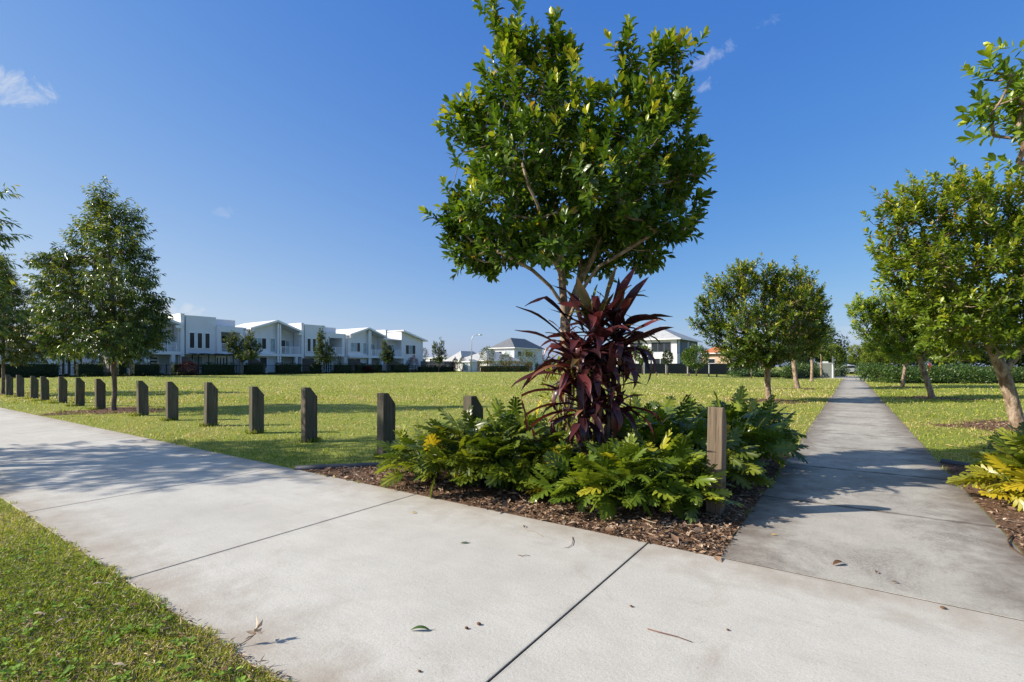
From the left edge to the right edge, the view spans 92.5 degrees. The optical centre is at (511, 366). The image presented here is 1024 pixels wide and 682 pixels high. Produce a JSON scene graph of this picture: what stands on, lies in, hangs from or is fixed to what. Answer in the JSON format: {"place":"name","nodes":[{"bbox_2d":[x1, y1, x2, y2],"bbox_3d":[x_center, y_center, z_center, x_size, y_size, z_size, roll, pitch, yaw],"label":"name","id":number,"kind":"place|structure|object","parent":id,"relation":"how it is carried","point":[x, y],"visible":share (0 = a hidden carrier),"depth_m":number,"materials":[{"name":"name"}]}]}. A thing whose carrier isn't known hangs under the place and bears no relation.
{"place":"outdoors","nodes":[
{"label":"outdoors","id":0,"kind":"place"},
{"bbox_2d":[445,351,476,368],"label":"detached house","id":1,"kind":"structure","parent":0,"point":[460,354],"depth_m":120.65,"materials":[{"name":"white paint"}]},
{"bbox_2d":[458,351,518,370],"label":"detached house","id":2,"kind":"structure","parent":0,"point":[496,357],"depth_m":108.15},
{"bbox_2d":[0,408,1023,681],"bbox_3d":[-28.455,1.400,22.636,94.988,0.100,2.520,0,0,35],"label":"cross path","id":3,"kind":"structure","parent":0,"point":[326,578],"depth_m":2.97,"materials":[{"name":"concrete"}]},
{"bbox_2d":[0,367,1023,681],"bbox_3d":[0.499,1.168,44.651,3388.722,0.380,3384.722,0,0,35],"label":"ground","id":4,"kind":"structure","parent":0,"point":[358,415],"depth_m":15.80,"materials":[{"name":"plant"}]},
{"bbox_2d":[5,374,12,395],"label":"timber bollard","id":5,"kind":"object","parent":4,"relation":"on","point":[8,384],"visible":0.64,"depth_m":22.89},
{"bbox_2d":[0,183,39,338],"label":"conical tree","id":6,"kind":"object","parent":4,"relation":"on","point":[8,312],"visible":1,"depth_m":8.34,"materials":[{"name":"green plant"}]},
{"bbox_2d":[16,375,23,396],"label":"timber bollard","id":7,"kind":"object","parent":4,"relation":"on","point":[19,385],"visible":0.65,"depth_m":21.67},
{"bbox_2d":[0,361,60,377],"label":"clipped hedge","id":8,"kind":"object","parent":4,"relation":"on","point":[38,368],"visible":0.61,"depth_m":42.65,"materials":[{"name":"green plant"}]},
{"bbox_2d":[0,252,64,393],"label":"conical tree","id":9,"kind":"object","parent":4,"relation":"on","point":[27,349],"visible":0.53,"depth_m":24.05,"materials":[{"name":"green plant"}]},
{"bbox_2d":[30,376,38,397],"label":"timber bollard","id":10,"kind":"object","parent":4,"relation":"on","point":[34,386],"visible":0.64,"depth_m":20.47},
{"bbox_2d":[40,376,49,400],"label":"timber bollard","id":11,"kind":"object","parent":4,"relation":"on","point":[44,387],"visible":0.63,"depth_m":19.24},
{"bbox_2d":[0,344,91,375],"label":"townhouse","id":12,"kind":"structure","parent":4,"relation":"on","point":[70,367],"depth_m":50.20,"materials":[{"name":"paint"}]},
{"bbox_2d":[60,354,84,375],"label":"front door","id":13,"kind":"structure","parent":12,"relation":"in","point":[70,364],"depth_m":50.44,"materials":[{"name":"grey glass"}]},
{"bbox_2d":[58,377,67,402],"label":"timber bollard","id":14,"kind":"object","parent":4,"relation":"on","point":[62,388],"visible":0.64,"depth_m":18.02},
{"bbox_2d":[75,378,84,405],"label":"timber bollard","id":15,"kind":"object","parent":4,"relation":"on","point":[80,391],"visible":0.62,"depth_m":16.76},
{"bbox_2d":[73,361,105,376],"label":"clipped hedge","id":16,"kind":"object","parent":4,"relation":"on","point":[81,368],"visible":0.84,"depth_m":45.78,"materials":[{"name":"green plant"}]},
{"bbox_2d":[95,379,105,409],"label":"timber bollard","id":17,"kind":"object","parent":4,"relation":"on","point":[100,393],"visible":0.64,"depth_m":15.43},
{"bbox_2d":[40,406,161,415],"bbox_3d":[-12.271,1.349,15.129,2.885,0.006,2.725,0,0,-25],"label":"mulch ring","id":18,"kind":"object","parent":4,"relation":"on","point":[128,409],"visible":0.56,"depth_m":14.67,"materials":[{"name":"wood"}]},
{"bbox_2d":[20,175,176,410],"bbox_3d":[-12.491,-2.171,15.040,5.036,7.099,3.649,0,0,35],"label":"conical tree","id":19,"kind":"object","parent":18,"relation":"on","point":[105,324],"visible":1,"depth_m":14.54,"materials":[{"name":"green plant"}]},
{"bbox_2d":[0,544,249,681],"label":"broadleaf weeds","id":20,"kind":"object","parent":4,"relation":"on","point":[119,676],"visible":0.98,"depth_m":2.32,"materials":[{"name":"green plant"}]},
{"bbox_2d":[79,312,182,373],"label":"townhouse","id":21,"kind":"structure","parent":4,"relation":"on","point":[165,357],"depth_m":57.08,"materials":[{"name":"paint"}]},
{"bbox_2d":[136,381,148,415],"bbox_3d":[-10.205,0.935,13.548,0.140,1.087,0.240,0,0,33],"label":"timber bollard","id":22,"kind":"object","parent":4,"relation":"on","point":[142,398],"visible":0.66,"depth_m":13.49,"materials":[{"name":"wood"}]},
{"bbox_2d":[131,361,161,375],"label":"clipped hedge","id":23,"kind":"object","parent":4,"relation":"on","point":[153,368],"visible":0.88,"depth_m":49.62,"materials":[{"name":"green plant"}]},
{"bbox_2d":[0,495,296,681],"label":"grass thatch","id":24,"kind":"object","parent":4,"relation":"on","point":[135,661],"depth_m":2.43,"materials":[{"name":"green plant"}]},
{"bbox_2d":[166,381,178,420],"bbox_3d":[-8.551,0.930,12.339,0.140,1.097,0.240,-1,-1,37],"label":"timber bollard","id":25,"kind":"object","parent":4,"relation":"on","point":[172,400],"visible":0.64,"depth_m":12.28,"materials":[{"name":"wood"}]},
{"bbox_2d":[177,361,199,375],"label":"bush","id":26,"kind":"object","parent":4,"relation":"on","point":[190,366],"visible":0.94,"depth_m":52.10,"materials":[{"name":"red plant"}]},
{"bbox_2d":[168,313,246,373],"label":"townhouse","id":27,"kind":"structure","parent":4,"relation":"on","point":[200,334],"depth_m":59.98,"materials":[{"name":"white paint"}]},
{"bbox_2d":[204,382,217,426],"bbox_3d":[-6.858,0.918,11.170,0.140,1.120,0.240,1,0,34],"label":"timber bollard","id":28,"kind":"object","parent":4,"relation":"on","point":[210,402],"visible":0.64,"depth_m":11.10,"materials":[{"name":"wood"}]},
{"bbox_2d":[199,362,235,374],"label":"clipped hedge","id":29,"kind":"object","parent":4,"relation":"on","point":[211,368],"visible":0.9,"depth_m":55.04,"materials":[{"name":"green plant"}]},
{"bbox_2d":[0,369,454,377],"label":"ground cover strip","id":30,"kind":"object","parent":4,"relation":"on","point":[91,374],"visible":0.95,"depth_m":54.38,"materials":[{"name":"green plant"}]},
{"bbox_2d":[222,329,262,374],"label":"street tree","id":31,"kind":"object","parent":4,"relation":"on","point":[242,354],"visible":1,"depth_m":56.31,"materials":[{"name":"green plant"}]},
{"bbox_2d":[42,363,444,375],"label":"iron fence","id":32,"kind":"object","parent":4,"relation":"on","point":[270,368],"visible":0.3,"depth_m":61.03,"materials":[{"name":"black metal"}]},
{"bbox_2d":[243,362,263,374],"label":"clipped hedge","id":33,"kind":"object","parent":4,"relation":"on","point":[250,367],"visible":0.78,"depth_m":58.42,"materials":[{"name":"green plant"}]},
{"bbox_2d":[249,386,263,433],"bbox_3d":[-5.192,0.942,9.970,0.140,1.072,0.240,1,1,37],"label":"timber bollard","id":34,"kind":"object","parent":4,"relation":"on","point":[256,408],"visible":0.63,"depth_m":9.90,"materials":[{"name":"wood"}]},
{"bbox_2d":[235,320,302,372],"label":"townhouse","id":35,"kind":"structure","parent":4,"relation":"on","point":[274,338],"depth_m":67.16,"materials":[{"name":"paint"}]},
{"bbox_2d":[274,362,301,373],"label":"clipped hedge","id":36,"kind":"object","parent":4,"relation":"on","point":[289,367],"visible":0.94,"depth_m":62.16,"materials":[{"name":"green plant"}]},
{"bbox_2d":[301,387,316,442],"bbox_3d":[-3.648,0.927,8.825,0.140,1.101,0.240,0,0,36],"label":"timber bollard","id":37,"kind":"object","parent":4,"relation":"on","point":[308,413],"visible":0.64,"depth_m":8.75,"materials":[{"name":"wood"}]},
{"bbox_2d":[289,323,346,371],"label":"townhouse","id":38,"kind":"structure","parent":4,"relation":"on","point":[308,337],"depth_m":72.06,"materials":[{"name":"white paint"}]},
{"bbox_2d":[312,327,334,373],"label":"street tree","id":39,"kind":"object","parent":4,"relation":"on","point":[325,354],"visible":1,"depth_m":65.04,"materials":[{"name":"green plant"}]},
{"bbox_2d":[295,462,417,469],"bbox_3d":[0.769,1.338,7.068,7.328,0.084,0.144,0,0,-10],"label":"garden edging","id":40,"kind":"object","parent":4,"relation":"on","point":[321,466],"visible":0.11,"depth_m":6.49,"materials":[{"name":"concrete"}]},
{"bbox_2d":[336,327,387,364],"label":"townhouse","id":41,"kind":"structure","parent":4,"relation":"on","point":[361,345],"depth_m":79.58,"materials":[{"name":"paint"}]},
{"bbox_2d":[354,363,382,372],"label":"clipped hedge","id":42,"kind":"object","parent":4,"relation":"on","point":[377,367],"visible":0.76,"depth_m":72.38,"materials":[{"name":"green plant"}]},
{"bbox_2d":[377,393,394,458],"bbox_3d":[-1.877,0.937,7.322,0.140,1.082,0.240,0,0,33],"label":"timber bollard","id":43,"kind":"object","parent":4,"relation":"on","point":[385,416],"visible":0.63,"depth_m":7.24,"materials":[{"name":"wood"}]},
{"bbox_2d":[379,339,395,372],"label":"street tree","id":44,"kind":"object","parent":4,"relation":"on","point":[387,358],"visible":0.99,"depth_m":73.99,"materials":[{"name":"green plant"}]},
{"bbox_2d":[376,330,427,370],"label":"townhouse","id":45,"kind":"structure","parent":4,"relation":"on","point":[406,346],"depth_m":86.88,"materials":[{"name":"paint"}]},
{"bbox_2d":[431,337,447,371],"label":"street tree","id":46,"kind":"object","parent":4,"relation":"on","point":[439,353],"visible":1,"depth_m":83.34,"materials":[{"name":"green plant"}]},
{"bbox_2d":[461,359,481,371],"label":"garden shed","id":47,"kind":"structure","parent":4,"relation":"on","point":[466,365],"depth_m":88.67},
{"bbox_2d":[463,396,482,419],"bbox_3d":[-0.500,0.928,6.338,0.140,1.100,0.240,0,1,36],"label":"timber bollard","id":48,"kind":"object","parent":4,"relation":"on","point":[477,409],"visible":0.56,"depth_m":6.26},
{"bbox_2d":[476,359,532,371],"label":"red tipped hedge","id":49,"kind":"object","parent":4,"relation":"on","point":[525,367],"visible":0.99,"depth_m":85.58,"materials":[{"name":"green plant"}]},
{"bbox_2d":[1,385,1019,458],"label":"grass tufts","id":50,"kind":"object","parent":4,"relation":"on","point":[199,424],"visible":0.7,"depth_m":13.94,"materials":[{"name":"plant"}]},
{"bbox_2d":[4,386,1023,562],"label":"bark mulch","id":51,"kind":"object","parent":4,"relation":"on","point":[672,535],"visible":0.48,"depth_m":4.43,"materials":[{"name":"wood"}]},
{"bbox_2d":[374,421,461,486],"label":"lobed leaf shrub","id":52,"kind":"object","parent":51,"relation":"on","point":[397,455],"visible":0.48,"depth_m":5.58,"materials":[{"name":"plant"}]},
{"bbox_2d":[404,405,518,497],"bbox_3d":[-0.504,0.915,5.455,1.359,0.972,1.416,0,0,-9],"label":"lobed leaf shrub","id":53,"kind":"object","parent":51,"relation":"on","point":[436,459],"visible":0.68,"depth_m":5.20,"materials":[{"name":"plant"}]},
{"bbox_2d":[455,396,548,478],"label":"lobed leaf shrub","id":54,"kind":"object","parent":51,"relation":"on","point":[515,403],"visible":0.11,"depth_m":5.89,"materials":[{"name":"plant"}]},
{"bbox_2d":[442,406,564,489],"bbox_3d":[-0.106,0.901,5.274,1.465,0.939,1.471,0,0,35],"label":"lobed leaf shrub","id":55,"kind":"object","parent":51,"relation":"on","point":[483,447],"visible":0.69,"depth_m":4.96,"materials":[{"name":"plant"}]},
{"bbox_2d":[492,418,592,494],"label":"lobed leaf shrub","id":56,"kind":"object","parent":51,"relation":"on","point":[576,449],"visible":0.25,"depth_m":5.09,"materials":[{"name":"plant"}]},
{"bbox_2d":[534,355,577,432],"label":"yellow green shrub","id":57,"kind":"object","parent":51,"relation":"on","point":[562,424],"visible":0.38,"depth_m":5.98,"materials":[{"name":"green plant"}]},
{"bbox_2d":[417,0,717,436],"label":"broadleaf tree","id":58,"kind":"object","parent":51,"relation":"on","point":[622,222],"visible":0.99,"depth_m":5.78,"materials":[{"name":"green plant"}]},
{"bbox_2d":[519,440,634,518],"bbox_3d":[0.631,1.102,4.706,1.107,0.716,1.101,0,0,-25],"label":"lobed leaf shrub","id":59,"kind":"object","parent":51,"relation":"on","point":[563,466],"visible":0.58,"depth_m":4.59,"materials":[{"name":"plant"}]},
{"bbox_2d":[511,263,672,458],"bbox_3d":[0.923,0.112,5.333,1.494,2.467,1.415,0,0,35],"label":"cordyline","id":60,"kind":"object","parent":51,"relation":"on","point":[594,370],"visible":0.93,"depth_m":5.20,"materials":[{"name":"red plant"}]},
{"bbox_2d":[559,433,692,521],"bbox_3d":[1.058,0.994,4.604,1.217,0.685,1.267,0,0,17],"label":"lobed leaf shrub","id":61,"kind":"object","parent":51,"relation":"on","point":[605,458],"visible":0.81,"depth_m":4.33,"materials":[{"name":"plant"}]},
{"bbox_2d":[589,409,695,481],"bbox_3d":[1.412,0.864,5.580,1.373,0.881,1.358,0,0,35],"label":"lobed leaf shrub","id":62,"kind":"object","parent":51,"relation":"on","point":[645,431],"visible":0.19,"depth_m":5.30,"materials":[{"name":"plant"}]},
{"bbox_2d":[624,392,702,434],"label":"lobed leaf shrub","id":63,"kind":"object","parent":51,"relation":"on","point":[649,405],"visible":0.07,"depth_m":6.48,"materials":[{"name":"plant"}]},
{"bbox_2d":[609,428,735,518],"bbox_3d":[1.500,0.974,4.819,1.312,0.724,1.232,0,0,35],"label":"lobed leaf shrub","id":64,"kind":"object","parent":51,"relation":"on","point":[698,461],"visible":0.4,"depth_m":4.55,"materials":[{"name":"plant"}]},
{"bbox_2d":[346,460,1023,544],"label":"dead sticks","id":65,"kind":"object","parent":51,"relation":"on","point":[621,506],"visible":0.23,"depth_m":4.50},
{"bbox_2d":[632,394,744,478],"bbox_3d":[1.969,0.805,5.691,1.413,0.997,1.382,0,0,-6],"label":"lobed leaf shrub","id":66,"kind":"object","parent":51,"relation":"on","point":[697,427],"visible":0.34,"depth_m":5.56,"materials":[{"name":"plant"}]},
{"bbox_2d":[641,453,744,524],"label":"lobed leaf shrub","id":67,"kind":"object","parent":51,"relation":"on","point":[704,480],"visible":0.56,"depth_m":4.25,"materials":[{"name":"plant"}]},
{"bbox_2d":[671,425,775,489],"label":"lobed leaf shrub","id":68,"kind":"object","parent":51,"relation":"on","point":[737,464],"visible":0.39,"depth_m":5.03,"materials":[{"name":"plant"}]},
{"bbox_2d":[683,385,796,467],"bbox_3d":[2.769,0.770,6.160,1.435,1.069,1.456,0,0,35],"label":"lobed leaf shrub","id":69,"kind":"object","parent":51,"relation":"on","point":[768,439],"visible":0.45,"depth_m":5.95,"materials":[{"name":"plant"}]},
{"bbox_2d":[727,394,808,463],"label":"lobed leaf shrub","id":70,"kind":"object","parent":51,"relation":"on","point":[792,434],"visible":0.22,"depth_m":6.55,"materials":[{"name":"plant"}]},
{"bbox_2d":[488,338,543,369],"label":"detached house","id":71,"kind":"structure","parent":4,"relation":"on","point":[514,347],"depth_m":120.54,"materials":[{"name":"paint"}]},
{"bbox_2d":[13,373,1023,457],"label":"dry clippings","id":72,"kind":"object","parent":4,"relation":"on","point":[954,455],"visible":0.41,"depth_m":13.54,"materials":[{"name":"brown plant"}]},
{"bbox_2d":[627,325,702,362],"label":"detached house","id":73,"kind":"structure","parent":4,"relation":"on","point":[676,343],"depth_m":78.60,"materials":[{"name":"white paint"}]},
{"bbox_2d":[651,342,670,351],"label":"window","id":74,"kind":"structure","parent":73,"relation":"in","point":[656,346],"depth_m":78.45,"materials":[{"name":"grey glass"}]},
{"bbox_2d":[683,344,709,375],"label":"tree","id":75,"kind":"object","parent":4,"relation":"on","point":[698,364],"visible":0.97,"depth_m":53.52,"materials":[{"name":"green plant"}]},
{"bbox_2d":[636,363,757,374],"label":"screen fence","id":76,"kind":"object","parent":4,"relation":"on","point":[675,368],"visible":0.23,"depth_m":65.36,"materials":[{"name":"metal"}]},
{"bbox_2d":[706,407,726,515],"bbox_3d":[1.882,0.926,4.515,0.130,1.105,0.200,1,0,34],"label":"timber bollard","id":77,"kind":"object","parent":4,"relation":"on","point":[716,437],"visible":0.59,"depth_m":4.43,"materials":[{"name":"wood"}]},
{"bbox_2d":[701,347,744,363],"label":"detached house","id":78,"kind":"structure","parent":4,"relation":"on","point":[714,358],"depth_m":93.61,"materials":[{"name":"paint"}]},
{"bbox_2d":[727,398,808,403],"bbox_3d":[10.175,1.349,19.150,2.760,0.006,2.595,0,0,-20],"label":"mulch ring","id":79,"kind":"object","parent":4,"relation":"on","point":[789,401],"visible":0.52,"depth_m":18.84,"materials":[{"name":"wood"}]},
{"bbox_2d":[686,252,833,399],"bbox_3d":[9.906,-1.527,19.406,5.215,5.922,4.398,0,0,-38],"label":"broadleaf tree","id":80,"kind":"object","parent":79,"relation":"on","point":[753,345],"visible":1,"depth_m":18.84,"materials":[{"name":"green plant"}]},
{"bbox_2d":[726,368,825,377],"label":"shrub bed","id":81,"kind":"object","parent":4,"relation":"on","point":[774,374],"visible":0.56,"depth_m":57.34,"materials":[{"name":"green plant"}]},
{"bbox_2d":[542,333,1023,369],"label":"distant trees","id":82,"kind":"object","parent":4,"relation":"on","point":[1019,362],"visible":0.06,"depth_m":101.66,"materials":[{"name":"green plant"}]},
{"bbox_2d":[773,388,820,389],"bbox_3d":[17.357,1.349,29.573,2.488,0.006,2.328,0,0,-20],"label":"mulch ring","id":83,"kind":"object","parent":4,"relation":"on","point":[801,388],"visible":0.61,"depth_m":29.85,"materials":[{"name":"wood"}]},
{"bbox_2d":[777,279,832,388],"bbox_3d":[17.346,-2.017,29.894,4.117,6.817,3.283,0,0,-35],"label":"broadleaf tree","id":84,"kind":"object","parent":83,"relation":"on","point":[795,376],"visible":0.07,"depth_m":29.58,"materials":[{"name":"green plant"}]},
{"bbox_2d":[780,361,819,378],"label":"shrub bed","id":85,"kind":"object","parent":4,"relation":"on","point":[802,372],"visible":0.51,"depth_m":55.41,"materials":[{"name":"green plant"}]},
{"bbox_2d":[803,322,840,380],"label":"broadleaf tree","id":86,"kind":"object","parent":4,"relation":"on","point":[812,360],"visible":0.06,"depth_m":43.63,"materials":[{"name":"green plant"}]},
{"bbox_2d":[816,341,835,377],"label":"broadleaf tree","id":87,"kind":"object","parent":4,"relation":"on","point":[823,351],"visible":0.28,"depth_m":56.33,"materials":[{"name":"green plant"}]},
{"bbox_2d":[822,343,847,364],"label":"broadleaf tree","id":88,"kind":"object","parent":4,"relation":"on","point":[841,357],"visible":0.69,"depth_m":91.04,"materials":[{"name":"green plant"}]},
{"bbox_2d":[834,363,850,375],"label":"shrub bed","id":89,"kind":"object","parent":4,"relation":"on","point":[838,371],"visible":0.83,"depth_m":66.55,"materials":[{"name":"green plant"}]},
{"bbox_2d":[847,343,878,363],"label":"broadleaf tree","id":90,"kind":"object","parent":4,"relation":"on","point":[852,352],"visible":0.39,"depth_m":82.37,"materials":[{"name":"green plant"}]},
{"bbox_2d":[859,340,896,376],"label":"broadleaf tree","id":91,"kind":"object","parent":4,"relation":"on","point":[873,358],"visible":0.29,"depth_m":53.73,"materials":[{"name":"green plant"}]},
{"bbox_2d":[856,362,996,383],"bbox_3d":[33.838,0.546,40.493,7.934,1.874,5.061,0,0,8],"label":"shrub bed","id":92,"kind":"object","parent":4,"relation":"on","point":[952,373],"visible":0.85,"depth_m":39.01,"materials":[{"name":"green plant"}]},
{"bbox_2d":[891,396,980,399],"bbox_3d":[18.022,1.349,20.745,2.749,0.006,2.633,0,0,-24],"label":"mulch ring","id":93,"kind":"object","parent":4,"relation":"on","point":[926,397],"visible":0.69,"depth_m":20.92,"materials":[{"name":"wood"}]},
{"bbox_2d":[844,281,980,397],"bbox_3d":[17.330,-1.221,21.050,5.200,5.339,4.554,0,0,35],"label":"broadleaf tree","id":94,"kind":"object","parent":93,"relation":"on","point":[881,320],"visible":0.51,"depth_m":20.79,"materials":[{"name":"green plant"}]},
{"bbox_2d":[931,420,1022,431],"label":"mulch ring","id":95,"kind":"object","parent":4,"relation":"on","point":[983,425],"visible":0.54,"depth_m":11.19,"materials":[{"name":"wood"}]},
{"bbox_2d":[859,140,1023,427],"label":"broadleaf tree","id":96,"kind":"object","parent":95,"relation":"on","point":[990,316],"visible":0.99,"depth_m":10.60,"materials":[{"name":"green plant"}]},
{"bbox_2d":[941,463,1023,552],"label":"garden bed","id":97,"kind":"object","parent":4,"relation":"on","point":[985,508],"visible":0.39,"depth_m":4.60,"materials":[{"name":"wood"}]},
{"bbox_2d":[946,443,1023,511],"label":"lobed leaf shrub","id":98,"kind":"object","parent":97,"relation":"on","point":[982,475],"visible":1,"depth_m":4.81,"materials":[{"name":"plant"}]},
{"bbox_2d":[969,427,1023,492],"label":"lobed leaf shrub","id":99,"kind":"object","parent":97,"relation":"on","point":[1016,452],"visible":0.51,"depth_m":5.10,"materials":[{"name":"plant"}]},
{"bbox_2d":[982,421,1023,462],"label":"lobed leaf shrub","id":100,"kind":"object","parent":97,"relation":"on","point":[1019,433],"visible":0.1,"depth_m":5.71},
{"bbox_2d":[953,36,1023,173],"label":"broadleaf tree","id":101,"kind":"object","parent":4,"relation":"on","point":[985,111],"visible":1,"depth_m":4.62,"materials":[{"name":"green plant"}]},
{"bbox_2d":[963,364,1023,382],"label":"shrub bed","id":102,"kind":"object","parent":4,"relation":"on","point":[1017,373],"visible":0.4,"depth_m":39.74,"materials":[{"name":"green plant"}]},
{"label":"mulch ring","id":103,"kind":"structure","parent":4,"relation":"on","visible":0},
{"bbox_2d":[873,319,931,386],"bbox_3d":[25.392,-1.170,31.770,5.096,5.232,4.463,0,0,-40],"label":"broadleaf tree","id":104,"kind":"object","parent":103,"relation":"on","point":[904,372],"visible":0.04,"depth_m":31.93,"materials":[{"name":"green plant"}]},
{"bbox_2d":[0,0,1023,366],"label":"sky","id":105,"kind":"structure","parent":0,"point":[282,157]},
{"bbox_2d":[720,379,1023,620],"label":"long path","id":106,"kind":"structure","parent":0,"point":[865,492],"depth_m":4.25,"materials":[{"name":"concrete"}]},
{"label":"far road","id":107,"kind":"structure","parent":0,"visible":0},
{"bbox_2d":[817,377,876,378],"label":"kerb","id":108,"kind":"structure","parent":107,"relation":"on","point":[848,377],"depth_m":58.65,"materials":[{"name":"concrete"}]},
{"bbox_2d":[817,361,833,377],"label":"utility cabinet","id":109,"kind":"object","parent":108,"relation":"on","point":[827,369],"visible":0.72,"depth_m":59.17,"materials":[{"name":"metal"}]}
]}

